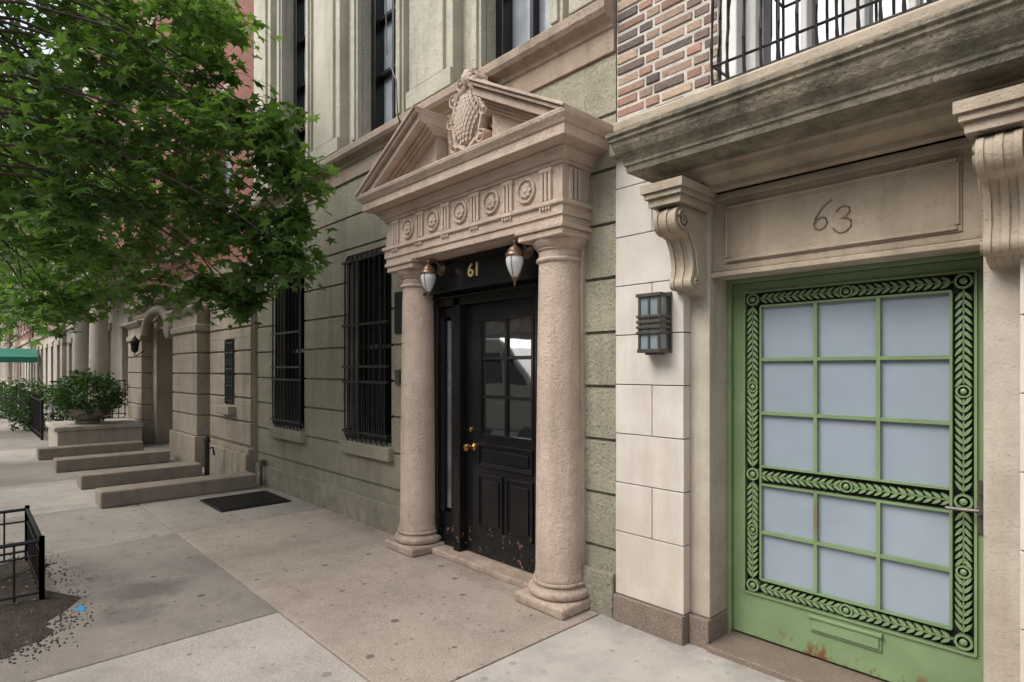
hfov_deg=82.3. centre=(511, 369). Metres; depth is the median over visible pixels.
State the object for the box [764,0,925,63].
french window glass
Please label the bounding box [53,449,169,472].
stone step
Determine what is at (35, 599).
fallen leaves
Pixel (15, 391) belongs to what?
iron fence
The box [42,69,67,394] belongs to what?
row townhouse
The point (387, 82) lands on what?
upper window glass
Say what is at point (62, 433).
stone stoop wall
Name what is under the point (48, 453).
stone cheek slab
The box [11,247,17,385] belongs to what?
row townhouse
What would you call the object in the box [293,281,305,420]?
window glass
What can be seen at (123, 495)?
stone cheek slab
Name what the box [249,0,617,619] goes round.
stucco townhouse
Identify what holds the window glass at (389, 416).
in the stucco townhouse at (464, 414)
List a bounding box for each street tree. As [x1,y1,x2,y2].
[0,0,341,346]
[0,49,156,325]
[0,205,67,292]
[0,298,10,341]
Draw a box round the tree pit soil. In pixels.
[0,560,80,658]
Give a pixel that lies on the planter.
(83, 411)
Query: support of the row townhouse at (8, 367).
on the sidewalk
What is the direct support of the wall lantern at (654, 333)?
attached to the brick townhouse at (821, 406)
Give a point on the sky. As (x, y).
(44, 51)
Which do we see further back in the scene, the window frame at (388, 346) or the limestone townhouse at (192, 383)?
the limestone townhouse at (192, 383)
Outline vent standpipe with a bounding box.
[204,436,214,475]
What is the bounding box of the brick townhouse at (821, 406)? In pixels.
[605,0,1023,681]
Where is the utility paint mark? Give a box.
[76,605,84,611]
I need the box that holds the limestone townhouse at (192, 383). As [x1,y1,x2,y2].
[122,0,258,473]
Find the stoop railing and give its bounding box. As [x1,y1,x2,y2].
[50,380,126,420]
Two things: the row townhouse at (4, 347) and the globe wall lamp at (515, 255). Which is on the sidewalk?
the row townhouse at (4, 347)
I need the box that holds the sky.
[0,0,62,246]
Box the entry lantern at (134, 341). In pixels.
[129,336,143,356]
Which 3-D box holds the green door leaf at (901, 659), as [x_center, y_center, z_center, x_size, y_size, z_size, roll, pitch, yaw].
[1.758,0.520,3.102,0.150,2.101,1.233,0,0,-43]
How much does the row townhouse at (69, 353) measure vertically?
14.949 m
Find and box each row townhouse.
[0,311,3,381]
[2,283,4,380]
[4,264,12,385]
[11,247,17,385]
[14,221,22,387]
[21,225,33,390]
[31,242,44,395]
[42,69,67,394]
[54,3,87,402]
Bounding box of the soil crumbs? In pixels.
[0,552,93,663]
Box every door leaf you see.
[467,297,534,573]
[727,251,982,681]
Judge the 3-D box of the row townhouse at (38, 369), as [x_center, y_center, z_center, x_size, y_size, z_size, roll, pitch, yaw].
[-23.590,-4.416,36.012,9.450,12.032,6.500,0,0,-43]
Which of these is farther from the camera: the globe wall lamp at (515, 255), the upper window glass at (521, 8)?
the upper window glass at (521, 8)
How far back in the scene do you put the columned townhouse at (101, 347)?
15.30 m
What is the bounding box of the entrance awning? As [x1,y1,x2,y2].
[0,348,37,362]
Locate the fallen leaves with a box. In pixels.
[1,557,119,642]
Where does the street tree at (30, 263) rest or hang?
on the sidewalk
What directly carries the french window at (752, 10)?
in the brick townhouse at (821, 406)
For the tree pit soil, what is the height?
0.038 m
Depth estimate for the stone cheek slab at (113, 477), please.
8.25 m
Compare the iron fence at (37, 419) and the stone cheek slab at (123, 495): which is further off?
the iron fence at (37, 419)
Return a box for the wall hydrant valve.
[259,459,265,485]
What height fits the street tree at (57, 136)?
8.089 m
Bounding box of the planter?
[41,368,128,423]
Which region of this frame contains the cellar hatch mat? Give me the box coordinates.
[200,491,290,512]
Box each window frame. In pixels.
[286,277,305,427]
[294,0,304,153]
[358,255,393,442]
[371,0,395,130]
[496,0,538,58]
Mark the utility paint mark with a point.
(82, 608)
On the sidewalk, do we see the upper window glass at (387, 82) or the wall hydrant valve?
the wall hydrant valve
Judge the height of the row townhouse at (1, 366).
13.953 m
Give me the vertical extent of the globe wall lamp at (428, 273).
0.339 m
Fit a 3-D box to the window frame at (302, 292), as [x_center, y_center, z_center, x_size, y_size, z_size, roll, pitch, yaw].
[-2.755,-0.240,7.681,0.060,2.000,0.930,0,0,-43]
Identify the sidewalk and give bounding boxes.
[0,386,784,681]
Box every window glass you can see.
[186,0,230,245]
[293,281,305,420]
[304,0,304,155]
[365,260,393,437]
[384,0,391,123]
[513,0,548,48]
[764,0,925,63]
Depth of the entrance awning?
31.22 m
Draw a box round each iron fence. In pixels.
[4,383,17,410]
[19,386,43,439]
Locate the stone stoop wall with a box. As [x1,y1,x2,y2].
[45,418,142,446]
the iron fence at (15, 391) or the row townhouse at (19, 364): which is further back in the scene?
the row townhouse at (19, 364)
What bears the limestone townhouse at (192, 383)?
on the sidewalk
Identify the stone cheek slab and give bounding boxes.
[37,440,143,459]
[77,461,201,489]
[95,471,256,508]
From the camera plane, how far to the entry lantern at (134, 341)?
12.31 m
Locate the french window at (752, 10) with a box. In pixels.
[722,0,919,79]
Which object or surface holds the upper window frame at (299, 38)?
in the stucco townhouse at (464, 414)
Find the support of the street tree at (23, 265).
on the sidewalk
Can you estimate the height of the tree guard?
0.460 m
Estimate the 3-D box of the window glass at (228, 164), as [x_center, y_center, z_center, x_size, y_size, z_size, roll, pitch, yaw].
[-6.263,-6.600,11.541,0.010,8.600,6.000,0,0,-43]
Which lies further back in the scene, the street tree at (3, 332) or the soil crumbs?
the street tree at (3, 332)
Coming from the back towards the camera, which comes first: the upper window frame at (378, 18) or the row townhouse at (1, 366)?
the row townhouse at (1, 366)
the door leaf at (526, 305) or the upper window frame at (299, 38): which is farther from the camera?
the upper window frame at (299, 38)
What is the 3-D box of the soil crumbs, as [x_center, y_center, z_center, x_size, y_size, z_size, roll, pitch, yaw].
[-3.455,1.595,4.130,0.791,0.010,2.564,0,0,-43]
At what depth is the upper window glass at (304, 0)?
7.86 m
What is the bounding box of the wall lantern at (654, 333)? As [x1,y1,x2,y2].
[636,292,672,354]
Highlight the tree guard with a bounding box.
[0,505,44,603]
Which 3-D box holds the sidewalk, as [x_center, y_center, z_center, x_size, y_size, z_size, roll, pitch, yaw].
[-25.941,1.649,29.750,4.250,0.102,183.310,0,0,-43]
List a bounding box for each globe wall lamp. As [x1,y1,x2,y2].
[420,259,445,298]
[505,239,533,285]
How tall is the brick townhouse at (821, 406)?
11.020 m
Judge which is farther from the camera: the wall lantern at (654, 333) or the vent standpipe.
the vent standpipe
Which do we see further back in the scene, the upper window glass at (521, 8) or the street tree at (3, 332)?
the street tree at (3, 332)
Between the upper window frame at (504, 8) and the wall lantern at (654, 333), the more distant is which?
the upper window frame at (504, 8)
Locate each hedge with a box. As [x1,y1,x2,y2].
[0,380,72,430]
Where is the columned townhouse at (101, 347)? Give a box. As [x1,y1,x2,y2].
[64,0,139,420]

